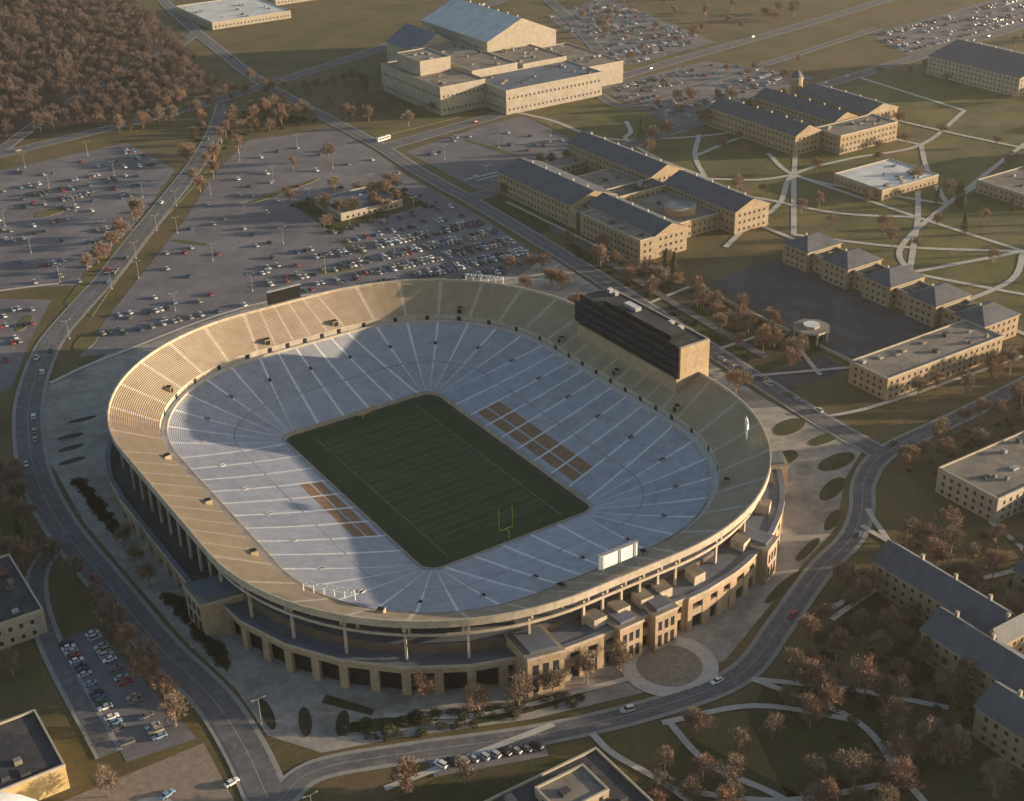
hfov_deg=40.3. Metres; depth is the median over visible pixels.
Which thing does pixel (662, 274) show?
bare tree
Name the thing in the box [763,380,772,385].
parked car
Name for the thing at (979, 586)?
bare tree
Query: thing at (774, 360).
lawn
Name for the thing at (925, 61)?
bare tree
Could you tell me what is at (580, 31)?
road
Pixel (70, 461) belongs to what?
planting bed
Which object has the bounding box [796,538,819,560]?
lawn
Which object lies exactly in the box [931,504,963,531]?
bare tree
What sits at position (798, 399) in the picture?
parked car
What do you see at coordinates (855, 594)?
bare tree
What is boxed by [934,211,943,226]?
bare tree
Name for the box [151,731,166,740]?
parked car
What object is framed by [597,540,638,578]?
scoreboard
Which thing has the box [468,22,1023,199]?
road
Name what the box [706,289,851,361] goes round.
courtyard wall
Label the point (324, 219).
bare tree
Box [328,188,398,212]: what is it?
roof
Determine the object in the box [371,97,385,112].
bare tree
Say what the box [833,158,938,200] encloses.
walls
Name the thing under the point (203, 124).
bare tree
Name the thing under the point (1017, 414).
bare tree
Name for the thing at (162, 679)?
bare tree
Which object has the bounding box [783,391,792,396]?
parked car
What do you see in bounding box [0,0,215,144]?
woodland floor
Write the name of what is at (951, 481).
windows
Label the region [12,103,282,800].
road
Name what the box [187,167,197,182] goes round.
bare tree
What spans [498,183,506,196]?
bare tree
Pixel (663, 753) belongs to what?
bare tree
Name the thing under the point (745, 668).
road
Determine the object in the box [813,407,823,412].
parked car
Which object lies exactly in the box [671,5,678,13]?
bare tree
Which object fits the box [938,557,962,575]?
bare tree
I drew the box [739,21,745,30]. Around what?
bare tree
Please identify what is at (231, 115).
bare tree
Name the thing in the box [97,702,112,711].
parked car
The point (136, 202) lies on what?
bare tree
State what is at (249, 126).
bare tree
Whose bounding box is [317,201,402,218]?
windows
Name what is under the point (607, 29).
bare tree
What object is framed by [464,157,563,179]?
footpath
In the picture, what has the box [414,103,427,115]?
bare tree
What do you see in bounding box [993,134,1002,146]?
bare tree
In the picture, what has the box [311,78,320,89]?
bare tree
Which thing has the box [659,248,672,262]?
bare tree
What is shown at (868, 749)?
bare tree
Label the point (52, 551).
bare tree
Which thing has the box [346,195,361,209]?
bare tree
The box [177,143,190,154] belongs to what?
bare tree
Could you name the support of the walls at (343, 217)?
on the parking lot asphalt at (273, 227)
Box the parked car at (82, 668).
[74,665,89,673]
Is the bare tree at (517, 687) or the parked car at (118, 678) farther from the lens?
the parked car at (118, 678)
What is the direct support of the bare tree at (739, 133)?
on the lawn at (987, 115)
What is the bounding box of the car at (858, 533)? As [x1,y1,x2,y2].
[854,530,861,537]
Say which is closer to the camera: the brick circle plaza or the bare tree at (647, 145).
the brick circle plaza
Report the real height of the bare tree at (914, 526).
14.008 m
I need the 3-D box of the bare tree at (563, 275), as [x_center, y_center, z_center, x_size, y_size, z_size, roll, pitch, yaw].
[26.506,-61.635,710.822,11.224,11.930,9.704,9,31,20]
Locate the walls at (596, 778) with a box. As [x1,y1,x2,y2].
[484,747,652,800]
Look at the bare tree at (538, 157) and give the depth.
878.47 m
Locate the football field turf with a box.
[286,395,588,567]
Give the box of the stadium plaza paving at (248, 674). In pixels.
[44,256,860,752]
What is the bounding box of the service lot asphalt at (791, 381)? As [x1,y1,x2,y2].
[743,355,848,390]
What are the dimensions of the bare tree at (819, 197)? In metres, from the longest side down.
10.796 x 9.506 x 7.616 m
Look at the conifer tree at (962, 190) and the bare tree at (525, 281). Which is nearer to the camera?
the bare tree at (525, 281)
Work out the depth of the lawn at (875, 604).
456.51 m
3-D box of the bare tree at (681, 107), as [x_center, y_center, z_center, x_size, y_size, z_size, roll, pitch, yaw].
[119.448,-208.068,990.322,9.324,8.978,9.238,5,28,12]
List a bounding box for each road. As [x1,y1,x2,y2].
[0,0,506,157]
[0,32,200,150]
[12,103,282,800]
[25,534,122,758]
[48,263,560,382]
[157,0,884,454]
[267,376,1023,800]
[383,0,894,147]
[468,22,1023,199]
[543,0,626,75]
[596,28,880,107]
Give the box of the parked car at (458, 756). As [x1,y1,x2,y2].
[455,754,469,762]
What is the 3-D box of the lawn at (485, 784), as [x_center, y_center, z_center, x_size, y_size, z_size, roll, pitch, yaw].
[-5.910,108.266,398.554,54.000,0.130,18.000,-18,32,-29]
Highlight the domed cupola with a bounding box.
[789,69,803,95]
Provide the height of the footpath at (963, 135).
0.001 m
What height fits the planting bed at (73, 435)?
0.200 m
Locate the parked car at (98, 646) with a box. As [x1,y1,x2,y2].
[93,642,107,649]
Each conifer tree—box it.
[13,517,25,540]
[636,117,646,140]
[662,248,668,267]
[670,251,680,276]
[933,186,940,204]
[953,182,961,203]
[954,182,967,207]
[959,191,965,210]
[960,213,968,235]
[1009,194,1015,213]
[1010,395,1022,423]
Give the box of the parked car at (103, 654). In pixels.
[99,650,113,658]
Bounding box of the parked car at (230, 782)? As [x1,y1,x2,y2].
[224,777,239,787]
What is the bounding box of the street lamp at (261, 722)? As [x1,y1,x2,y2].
[251,695,264,724]
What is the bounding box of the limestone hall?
[927,39,1023,96]
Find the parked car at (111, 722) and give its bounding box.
[106,718,122,726]
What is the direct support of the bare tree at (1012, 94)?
on the lawn at (987, 115)
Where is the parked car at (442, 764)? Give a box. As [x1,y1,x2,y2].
[433,758,448,768]
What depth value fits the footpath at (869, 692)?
429.05 m
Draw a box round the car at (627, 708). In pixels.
[619,704,634,713]
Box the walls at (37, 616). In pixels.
[0,553,47,648]
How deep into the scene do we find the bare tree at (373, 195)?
822.76 m
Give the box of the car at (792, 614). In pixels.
[788,610,796,618]
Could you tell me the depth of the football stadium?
526.04 m
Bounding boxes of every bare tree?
[0,457,4,472]
[0,457,25,471]
[0,463,25,479]
[0,464,27,486]
[0,477,29,497]
[0,536,21,553]
[0,540,29,568]
[0,564,21,581]
[0,646,21,675]
[1,478,16,494]
[1,493,24,519]
[4,497,26,521]
[6,534,38,569]
[7,486,31,499]
[8,498,36,529]
[25,530,47,553]
[32,536,61,562]
[61,553,85,580]
[79,252,95,270]
[80,581,100,599]
[90,246,104,262]
[90,587,110,618]
[90,591,119,628]
[90,763,126,797]
[91,114,104,126]
[91,247,107,263]
[92,241,108,259]
[94,112,105,126]
[98,601,131,637]
[102,245,110,259]
[103,231,119,246]
[110,217,131,238]
[111,522,133,550]
[111,621,140,659]
[112,112,125,133]
[112,229,121,242]
[124,543,144,569]
[124,635,161,670]
[125,119,132,130]
[127,196,143,217]
[128,206,141,221]
[129,198,144,211]
[130,650,160,685]
[133,558,158,586]
[134,110,148,126]
[135,112,147,129]
[145,113,152,123]
[148,669,178,698]
[152,105,165,123]
[157,691,192,726]
[160,95,170,106]
[163,105,177,120]
[174,88,186,106]
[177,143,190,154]
[180,150,191,161]
[186,142,194,155]
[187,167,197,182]
[188,126,197,135]
[189,97,201,109]
[193,174,207,191]
[195,108,207,120]
[199,121,207,132]
[200,153,209,164]
[204,87,212,95]
[204,95,213,107]
[204,159,219,178]
[206,141,220,159]
[208,144,220,160]
[213,125,226,143]
[219,120,229,136]
[220,83,228,93]
[224,110,237,123]
[227,105,238,120]
[228,83,237,96]
[230,132,242,153]
[232,119,245,132]
[237,119,246,131]
[239,83,251,98]
[245,67,255,85]
[246,108,257,118]
[246,114,254,128]
[246,122,254,131]
[247,100,254,105]
[247,104,259,117]
[253,118,261,125]
[258,97,271,104]
[258,100,271,113]
[259,104,267,116]
[260,77,268,86]
[261,85,270,95]
[263,118,275,128]
[266,80,275,93]
[267,94,278,109]
[267,114,276,125]
[269,109,277,120]
[274,93,285,101]
[275,107,287,125]
[277,104,289,119]
[282,185,290,201]
[283,189,297,202]
[287,156,296,170]
[288,104,301,116]
[294,98,309,116]
[300,79,313,92]
[301,105,307,113]
[308,107,316,118]
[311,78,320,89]
[314,192,331,212]
[317,215,329,229]
[318,142,335,161]
[321,79,328,86]
[325,213,333,224]
[327,175,340,192]
[328,74,337,85]
[334,197,348,210]
[339,70,349,83]
[339,103,348,121]
[340,103,355,120]
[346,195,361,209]
[347,69,356,78]
[351,180,364,187]
[355,99,363,108]
[359,105,367,120]
[360,72,368,80]
[360,80,370,90]
[362,103,373,115]
[365,181,380,192]
[365,190,378,202]
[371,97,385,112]
[371,198,381,204]
[376,87,384,93]
[376,179,392,191]
[381,172,398,181]
[382,198,393,211]
[388,754,419,793]
[390,189,401,198]
[391,177,403,186]
[401,110,414,125]
[412,671,436,704]
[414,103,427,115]
[427,101,435,110]
[453,757,476,784]
[460,684,495,711]
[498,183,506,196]
[499,255,516,274]
[503,668,536,706]
[518,274,531,287]
[522,253,536,270]
[535,152,546,162]
[535,253,552,269]
[535,669,566,695]
[543,266,558,287]
[546,152,556,161]
[555,268,573,289]
[561,148,571,157]
[561,230,576,247]
[566,291,584,302]
[572,651,596,684]
[579,10,586,17]
[588,244,605,265]
[592,243,609,268]
[595,231,612,247]
[596,15,607,28]
[598,25,610,34]
[605,5,612,13]
[606,640,634,676]
[609,249,624,265]
[613,7,619,14]
[620,265,637,281]
[624,262,643,278]
[625,51,636,63]
[626,257,639,267]
[627,3,635,13]
[639,256,655,268]
[642,283,659,295]
[644,125,660,141]
[644,138,655,149]
[644,274,659,291]
[645,266,656,277]
[646,787,668,800]
[649,767,681,797]
[651,20,659,27]
[651,745,674,769]
[653,99,660,106]
[653,265,669,286]
[659,75,669,83]
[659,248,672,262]
[659,267,670,282]
[661,120,673,133]
[670,272,684,284]
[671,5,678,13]
[672,87,683,98]
[675,101,685,112]
[675,772,708,800]
[681,705,701,730]
[684,707,717,735]
[685,86,699,101]
[687,23,698,36]
[689,275,703,291]
[689,291,706,310]
[689,750,720,781]
[694,283,712,308]
[696,286,710,306]
[698,106,709,126]
[699,22,706,32]
[702,1,710,11]
[702,5,709,18]
[709,299,727,318]
[710,289,723,302]
[711,312,728,335]
[713,88,721,99]
[713,783,740,800]
[714,752,748,781]
[716,779,746,800]
[717,136,727,150]
[719,309,737,329]
[722,63,729,70]
[722,367,754,393]
[725,15,732,25]
[725,85,737,97]
[727,725,751,750]
[729,0,736,10]
[731,173,744,190]
[732,304,748,315]
[733,130,743,142]
[733,293,750,306]
[733,332,747,348]
[737,310,757,332]
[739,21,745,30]
[743,67,753,76]
[744,98,753,106]
[751,61,758,71]
[752,324,772,352]
[757,182,769,195]
[759,708,785,738]
[760,6,768,15]
[762,306,776,322]
[762,325,786,348]
[765,6,776,20]
[765,325,782,348]
[767,309,783,325]
[774,0,785,9]
[775,86,787,93]
[779,68,793,81]
[779,684,802,705]
[781,336,808,351]
[781,346,801,370]
[783,645,816,681]
[787,4,797,17]
[789,0,799,13]
[791,333,809,353]
[794,613,824,644]
[794,656,823,692]
[795,198,808,212]
[797,660,838,691]
[797,689,825,726]
[801,644,820,659]
[801,752,829,786]
[801,782,828,800]
[803,627,829,648]
[810,668,840,702]
[811,156,821,172]
[813,190,824,202]
[813,602,838,626]
[813,622,830,648]
[815,655,838,673]
[817,682,846,717]
[817,774,843,800]
[818,775,843,800]
[824,627,854,659]
[825,213,837,224]
[829,747,874,785]
[831,558,857,589]
[841,573,856,589]
[842,588,869,610]
[842,654,883,698]
[845,784,867,800]
[847,574,874,604]
[851,608,871,634]
[854,566,879,592]
[860,629,895,660]
[860,742,886,762]
[863,190,874,202]
[866,185,874,199]
[867,759,890,787]
[868,781,901,800]
[871,150,882,161]
[873,140,885,149]
[874,604,909,630]
[875,65,885,77]
[876,211,894,235]
[876,682,896,705]
[876,695,912,734]
[876,764,895,791]
[879,732,917,760]
[880,676,899,699]
[880,753,924,799]
[881,717,907,737]
[882,730,906,756]
[885,226,899,245]
[885,624,913,649]
[887,671,914,701]
[890,629,909,648]
[891,656,912,679]
[892,110,908,126]
[895,444,917,467]
[896,514,924,539]
[896,530,917,550]
[899,131,911,145]
[899,602,920,619]
[900,444,921,467]
[900,453,914,473]
[900,520,926,537]
[906,165,925,175]
[907,66,912,76]
[910,379,929,398]
[910,644,928,667]
[911,237,925,248]
[912,439,934,459]
[912,739,933,761]
[913,714,947,754]
[915,635,935,662]
[919,521,943,550]
[921,59,927,67]
[922,534,948,564]
[925,727,958,762]
[929,416,954,442]
[930,371,943,390]
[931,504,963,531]
[932,662,970,705]
[934,122,948,131]
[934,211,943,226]
[935,545,955,569]
[937,435,960,461]
[937,723,972,764]
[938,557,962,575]
[939,176,956,194]
[940,655,946,666]
[941,523,967,554]
[942,73,951,80]
[952,431,968,448]
[952,570,969,583]
[952,654,983,690]
[955,405,974,425]
[955,556,982,581]
[959,371,976,394]
[964,574,992,595]
[965,560,985,582]
[965,565,986,584]
[966,542,982,561]
[970,425,996,448]
[972,396,991,421]
[979,208,991,224]
[979,756,1016,798]
[982,547,1011,580]
[983,347,1008,378]
[986,359,1003,382]
[988,246,1002,262]
[988,522,1007,546]
[989,398,1008,422]
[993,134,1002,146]
[1000,347,1019,374]
[1000,587,1023,613]
[1003,150,1019,168]
[1006,91,1017,103]
[1007,379,1023,408]
[1008,409,1023,426]
[1008,426,1023,436]
[1010,391,1023,404]
[1012,35,1019,45]
[1016,345,1023,361]
[1016,408,1023,429]
[1018,545,1023,557]
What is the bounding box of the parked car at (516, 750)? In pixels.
[508,745,522,754]
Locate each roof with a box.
[0,556,39,621]
[0,712,61,788]
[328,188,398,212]
[492,750,648,800]
[838,160,935,188]
[981,167,1023,193]
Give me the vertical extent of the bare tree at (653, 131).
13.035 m
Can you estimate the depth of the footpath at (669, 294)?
705.28 m
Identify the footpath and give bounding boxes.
[0,283,58,290]
[383,675,633,718]
[383,722,554,790]
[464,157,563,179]
[476,175,497,180]
[506,201,640,266]
[518,112,624,140]
[590,732,689,800]
[623,121,706,177]
[627,132,727,140]
[648,286,689,303]
[661,703,853,724]
[667,723,785,796]
[674,781,901,800]
[693,134,707,177]
[693,137,742,155]
[707,174,793,180]
[719,336,753,348]
[723,232,742,246]
[751,680,927,800]
[752,677,948,709]
[753,196,917,217]
[753,366,849,376]
[761,226,1023,334]
[766,153,943,204]
[768,111,965,214]
[790,337,821,374]
[791,155,797,172]
[791,176,796,234]
[794,174,1022,249]
[794,234,1023,251]
[826,355,1023,416]
[830,524,885,620]
[833,508,890,607]
[861,77,964,110]
[896,120,1023,148]
[896,139,920,144]
[896,173,996,268]
[908,218,920,269]
[914,250,1022,271]
[915,190,920,216]
[919,145,947,203]
[923,274,1023,294]
[945,143,1023,204]
[965,521,1022,580]
[970,251,1023,300]
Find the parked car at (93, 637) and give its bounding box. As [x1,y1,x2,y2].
[88,633,102,641]
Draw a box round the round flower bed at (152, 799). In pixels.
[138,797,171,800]
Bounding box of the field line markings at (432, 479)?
[313,404,560,556]
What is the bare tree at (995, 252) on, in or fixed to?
on the lawn at (987, 115)
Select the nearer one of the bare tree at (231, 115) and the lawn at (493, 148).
the lawn at (493, 148)
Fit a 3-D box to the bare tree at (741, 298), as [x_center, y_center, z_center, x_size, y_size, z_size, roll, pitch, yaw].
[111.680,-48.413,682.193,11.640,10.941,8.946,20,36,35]
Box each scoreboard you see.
[265,283,300,304]
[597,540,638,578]
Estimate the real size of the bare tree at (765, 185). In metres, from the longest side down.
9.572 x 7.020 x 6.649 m
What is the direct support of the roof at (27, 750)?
on the walls at (46, 784)
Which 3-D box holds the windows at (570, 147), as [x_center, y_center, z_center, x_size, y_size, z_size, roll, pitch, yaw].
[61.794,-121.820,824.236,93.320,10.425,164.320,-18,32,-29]
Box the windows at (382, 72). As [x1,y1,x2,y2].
[381,72,601,110]
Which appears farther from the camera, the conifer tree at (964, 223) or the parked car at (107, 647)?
the conifer tree at (964, 223)
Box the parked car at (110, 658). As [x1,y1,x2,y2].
[102,655,116,662]
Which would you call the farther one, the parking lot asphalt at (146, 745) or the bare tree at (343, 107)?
the bare tree at (343, 107)
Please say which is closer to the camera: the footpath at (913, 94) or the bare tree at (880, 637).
the bare tree at (880, 637)
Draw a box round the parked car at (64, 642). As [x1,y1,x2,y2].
[58,639,72,646]
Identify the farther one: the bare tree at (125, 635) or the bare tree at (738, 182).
the bare tree at (738, 182)
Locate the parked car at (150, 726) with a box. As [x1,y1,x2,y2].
[145,721,159,730]
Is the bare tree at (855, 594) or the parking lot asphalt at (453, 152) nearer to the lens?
the bare tree at (855, 594)
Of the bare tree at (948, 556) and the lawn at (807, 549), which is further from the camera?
the lawn at (807, 549)
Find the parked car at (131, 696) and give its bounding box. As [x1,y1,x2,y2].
[126,692,140,700]
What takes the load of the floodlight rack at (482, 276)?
attached to the football stadium
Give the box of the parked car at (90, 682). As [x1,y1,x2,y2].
[83,679,97,687]
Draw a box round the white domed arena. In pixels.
[0,792,36,800]
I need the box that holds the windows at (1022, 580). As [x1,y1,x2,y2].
[1011,578,1023,598]
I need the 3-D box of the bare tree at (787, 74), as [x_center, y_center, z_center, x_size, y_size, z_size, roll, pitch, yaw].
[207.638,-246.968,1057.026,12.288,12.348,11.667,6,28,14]
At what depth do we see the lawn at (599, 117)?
982.19 m
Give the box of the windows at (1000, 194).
[976,184,1022,205]
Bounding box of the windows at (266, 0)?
[175,0,299,27]
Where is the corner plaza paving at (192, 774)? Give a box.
[64,743,233,800]
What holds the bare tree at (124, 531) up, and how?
on the stadium plaza paving at (248, 674)
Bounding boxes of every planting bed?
[57,433,83,439]
[58,444,83,451]
[59,456,84,464]
[68,416,95,422]
[71,478,119,534]
[163,592,230,671]
[258,698,275,729]
[298,707,311,736]
[322,694,374,715]
[336,710,348,736]
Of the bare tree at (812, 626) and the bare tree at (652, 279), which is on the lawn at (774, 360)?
the bare tree at (652, 279)
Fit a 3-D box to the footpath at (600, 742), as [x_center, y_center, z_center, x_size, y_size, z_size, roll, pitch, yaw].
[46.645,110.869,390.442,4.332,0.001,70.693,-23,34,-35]
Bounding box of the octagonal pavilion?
[793,319,829,344]
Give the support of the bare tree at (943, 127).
on the lawn at (987, 115)
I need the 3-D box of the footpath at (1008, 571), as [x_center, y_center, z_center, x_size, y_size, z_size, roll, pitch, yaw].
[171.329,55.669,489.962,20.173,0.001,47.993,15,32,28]
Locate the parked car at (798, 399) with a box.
[793,397,802,401]
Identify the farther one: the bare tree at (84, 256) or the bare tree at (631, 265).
the bare tree at (84, 256)
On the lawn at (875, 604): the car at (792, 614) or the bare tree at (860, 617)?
the bare tree at (860, 617)
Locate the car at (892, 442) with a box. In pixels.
[888,440,897,445]
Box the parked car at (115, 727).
[110,722,125,731]
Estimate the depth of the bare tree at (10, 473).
540.02 m
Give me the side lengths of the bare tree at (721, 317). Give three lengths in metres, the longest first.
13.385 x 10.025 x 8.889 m
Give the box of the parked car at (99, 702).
[94,697,109,706]
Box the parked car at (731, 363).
[726,361,734,365]
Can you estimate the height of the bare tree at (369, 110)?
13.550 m
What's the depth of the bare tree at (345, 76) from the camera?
1081.92 m
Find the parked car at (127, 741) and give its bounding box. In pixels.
[119,736,135,746]
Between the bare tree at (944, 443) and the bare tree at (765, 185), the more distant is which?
the bare tree at (765, 185)
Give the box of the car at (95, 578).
[91,573,99,582]
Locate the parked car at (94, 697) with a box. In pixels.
[91,692,106,701]
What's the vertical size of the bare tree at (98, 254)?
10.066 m
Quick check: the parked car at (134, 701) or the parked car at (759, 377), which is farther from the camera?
the parked car at (759, 377)
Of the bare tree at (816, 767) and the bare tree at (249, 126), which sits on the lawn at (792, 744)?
the bare tree at (816, 767)
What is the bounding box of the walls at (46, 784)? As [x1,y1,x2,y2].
[0,709,69,800]
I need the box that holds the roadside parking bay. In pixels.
[426,743,548,776]
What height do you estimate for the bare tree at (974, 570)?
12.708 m
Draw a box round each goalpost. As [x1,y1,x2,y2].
[357,393,370,415]
[498,510,512,537]
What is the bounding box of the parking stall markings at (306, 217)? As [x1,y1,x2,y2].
[0,9,1019,759]
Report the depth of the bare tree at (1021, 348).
624.98 m
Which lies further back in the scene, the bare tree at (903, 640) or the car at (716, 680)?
the bare tree at (903, 640)
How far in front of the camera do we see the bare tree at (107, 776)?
392.40 m
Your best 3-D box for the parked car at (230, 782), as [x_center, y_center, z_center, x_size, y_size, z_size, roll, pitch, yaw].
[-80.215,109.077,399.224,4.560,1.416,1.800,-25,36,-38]
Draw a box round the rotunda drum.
[664,200,695,216]
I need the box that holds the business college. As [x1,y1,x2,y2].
[708,82,898,155]
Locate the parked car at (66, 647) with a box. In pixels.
[61,643,75,650]
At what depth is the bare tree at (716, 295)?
684.72 m
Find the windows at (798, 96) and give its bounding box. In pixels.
[710,96,896,152]
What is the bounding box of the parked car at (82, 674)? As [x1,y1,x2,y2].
[77,670,92,677]
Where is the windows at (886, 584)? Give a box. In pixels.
[876,568,1023,652]
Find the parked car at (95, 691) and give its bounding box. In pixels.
[89,688,103,696]
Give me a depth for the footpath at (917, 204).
813.93 m
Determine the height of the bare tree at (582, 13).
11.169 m
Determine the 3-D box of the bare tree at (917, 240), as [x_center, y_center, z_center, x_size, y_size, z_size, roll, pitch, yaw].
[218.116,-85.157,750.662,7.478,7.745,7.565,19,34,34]
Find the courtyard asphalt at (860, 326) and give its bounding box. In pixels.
[705,259,935,358]
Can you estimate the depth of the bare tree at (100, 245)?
760.79 m
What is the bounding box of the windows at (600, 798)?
[535,791,608,800]
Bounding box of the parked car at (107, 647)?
[96,644,110,654]
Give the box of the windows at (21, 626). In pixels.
[0,620,45,646]
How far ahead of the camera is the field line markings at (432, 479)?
549.03 m
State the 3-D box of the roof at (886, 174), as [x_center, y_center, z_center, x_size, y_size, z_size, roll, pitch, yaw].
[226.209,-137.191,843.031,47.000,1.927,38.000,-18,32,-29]
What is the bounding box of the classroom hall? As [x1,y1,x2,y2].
[497,131,770,262]
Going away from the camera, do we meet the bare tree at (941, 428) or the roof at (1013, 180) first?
the bare tree at (941, 428)
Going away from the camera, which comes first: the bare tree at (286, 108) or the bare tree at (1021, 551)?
the bare tree at (1021, 551)
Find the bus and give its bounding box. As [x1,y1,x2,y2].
[376,134,390,141]
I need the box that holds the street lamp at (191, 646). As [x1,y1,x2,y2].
[181,620,194,647]
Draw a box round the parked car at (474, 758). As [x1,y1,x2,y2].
[465,753,479,762]
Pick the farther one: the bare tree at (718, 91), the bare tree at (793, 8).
the bare tree at (793, 8)
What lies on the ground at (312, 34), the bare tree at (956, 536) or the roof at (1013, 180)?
the bare tree at (956, 536)
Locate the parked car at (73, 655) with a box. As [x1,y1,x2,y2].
[66,652,81,659]
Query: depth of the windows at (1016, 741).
400.66 m
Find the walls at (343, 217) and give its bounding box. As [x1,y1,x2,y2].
[315,185,402,220]
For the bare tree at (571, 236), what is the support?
on the lawn at (774, 360)
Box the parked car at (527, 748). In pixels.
[518,743,532,752]
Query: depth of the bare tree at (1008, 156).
862.45 m
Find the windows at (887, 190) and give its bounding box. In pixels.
[834,175,937,196]
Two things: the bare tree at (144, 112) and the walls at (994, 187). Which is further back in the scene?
the bare tree at (144, 112)
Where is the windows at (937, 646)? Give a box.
[924,639,993,695]
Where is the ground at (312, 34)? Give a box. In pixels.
[0,0,1023,800]
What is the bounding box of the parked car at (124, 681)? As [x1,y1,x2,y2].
[116,677,131,686]
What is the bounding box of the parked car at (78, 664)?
[72,661,86,668]
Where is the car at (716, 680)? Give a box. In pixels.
[710,676,723,684]
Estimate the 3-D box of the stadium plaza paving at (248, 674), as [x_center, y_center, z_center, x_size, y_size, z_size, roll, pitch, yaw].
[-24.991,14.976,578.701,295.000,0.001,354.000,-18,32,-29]
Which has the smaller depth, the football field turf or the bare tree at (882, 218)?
the football field turf
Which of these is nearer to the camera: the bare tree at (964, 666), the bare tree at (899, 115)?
the bare tree at (964, 666)
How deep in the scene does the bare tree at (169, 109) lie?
1000.92 m
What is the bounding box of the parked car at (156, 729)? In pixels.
[148,724,163,735]
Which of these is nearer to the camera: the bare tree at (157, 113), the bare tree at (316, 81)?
the bare tree at (157, 113)
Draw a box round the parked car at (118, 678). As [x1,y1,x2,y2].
[114,673,128,681]
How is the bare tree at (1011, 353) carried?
on the ground at (312, 34)
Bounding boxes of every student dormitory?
[870,540,1023,654]
[919,606,1023,697]
[972,680,1023,771]
[1010,556,1023,600]
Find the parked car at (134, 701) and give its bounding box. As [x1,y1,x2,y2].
[129,697,144,705]
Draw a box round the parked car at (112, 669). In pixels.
[108,664,122,672]
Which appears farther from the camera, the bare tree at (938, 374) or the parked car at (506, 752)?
the bare tree at (938, 374)
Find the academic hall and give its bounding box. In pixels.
[782,232,1020,400]
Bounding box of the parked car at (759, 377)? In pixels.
[754,375,763,380]
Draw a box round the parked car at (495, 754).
[487,748,501,758]
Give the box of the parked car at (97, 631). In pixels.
[85,629,99,636]
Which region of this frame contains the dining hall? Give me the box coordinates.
[935,431,1023,522]
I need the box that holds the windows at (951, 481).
[936,475,1023,519]
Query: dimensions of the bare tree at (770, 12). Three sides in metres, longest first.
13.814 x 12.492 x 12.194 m
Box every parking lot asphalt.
[0,143,174,291]
[0,298,50,392]
[63,627,196,761]
[79,128,539,356]
[406,116,569,189]
[547,0,713,64]
[602,61,815,123]
[870,0,1023,54]
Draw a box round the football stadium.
[105,279,788,698]
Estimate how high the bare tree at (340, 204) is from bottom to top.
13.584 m
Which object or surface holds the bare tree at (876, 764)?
on the lawn at (792, 744)
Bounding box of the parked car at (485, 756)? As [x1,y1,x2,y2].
[476,750,490,760]
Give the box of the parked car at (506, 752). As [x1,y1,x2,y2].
[497,747,511,756]
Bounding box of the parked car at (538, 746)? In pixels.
[529,740,543,750]
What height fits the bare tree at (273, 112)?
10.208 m
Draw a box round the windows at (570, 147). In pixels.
[498,147,766,259]
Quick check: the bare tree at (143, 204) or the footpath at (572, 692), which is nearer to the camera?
the footpath at (572, 692)
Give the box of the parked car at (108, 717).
[103,712,119,721]
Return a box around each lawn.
[16,315,32,330]
[35,207,64,216]
[64,163,207,316]
[73,331,97,351]
[172,239,212,245]
[247,178,318,203]
[289,268,363,276]
[291,187,429,230]
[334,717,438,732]
[339,238,365,254]
[367,63,653,136]
[393,757,568,800]
[464,139,521,157]
[469,690,587,723]
[486,198,553,232]
[527,98,672,142]
[568,241,821,372]
[582,24,670,41]
[619,72,1023,329]
[636,738,800,800]
[747,684,1023,800]
[765,571,800,602]
[773,418,804,434]
[782,450,797,463]
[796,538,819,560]
[809,433,836,445]
[818,452,854,470]
[819,477,845,500]
[824,510,840,530]
[828,594,948,683]
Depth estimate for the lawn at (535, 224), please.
810.22 m
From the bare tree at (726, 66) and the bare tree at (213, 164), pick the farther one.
the bare tree at (726, 66)
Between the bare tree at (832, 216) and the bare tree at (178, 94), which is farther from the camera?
the bare tree at (178, 94)
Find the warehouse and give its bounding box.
[175,0,310,29]
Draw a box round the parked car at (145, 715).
[138,711,153,720]
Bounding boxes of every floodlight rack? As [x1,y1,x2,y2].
[302,580,355,600]
[465,273,503,283]
[745,416,748,439]
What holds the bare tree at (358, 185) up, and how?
on the lawn at (407, 206)
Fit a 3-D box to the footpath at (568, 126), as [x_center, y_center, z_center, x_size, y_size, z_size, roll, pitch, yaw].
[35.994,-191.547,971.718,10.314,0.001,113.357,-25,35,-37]
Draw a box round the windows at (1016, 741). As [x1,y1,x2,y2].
[973,717,1023,769]
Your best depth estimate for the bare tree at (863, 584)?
463.97 m
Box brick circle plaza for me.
[621,636,718,696]
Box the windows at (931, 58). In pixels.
[927,58,1023,95]
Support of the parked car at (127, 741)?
on the parking lot asphalt at (146, 745)
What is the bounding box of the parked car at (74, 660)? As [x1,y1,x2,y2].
[69,656,83,664]
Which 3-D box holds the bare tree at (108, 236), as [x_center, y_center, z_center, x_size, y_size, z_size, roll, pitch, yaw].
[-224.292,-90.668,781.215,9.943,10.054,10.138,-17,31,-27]
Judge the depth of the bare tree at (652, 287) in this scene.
700.25 m
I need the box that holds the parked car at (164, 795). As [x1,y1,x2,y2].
[159,788,174,799]
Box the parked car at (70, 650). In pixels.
[64,647,78,655]
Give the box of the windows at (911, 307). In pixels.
[784,246,1016,397]
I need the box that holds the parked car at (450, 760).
[444,756,457,766]
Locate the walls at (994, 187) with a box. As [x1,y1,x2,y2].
[976,166,1023,207]

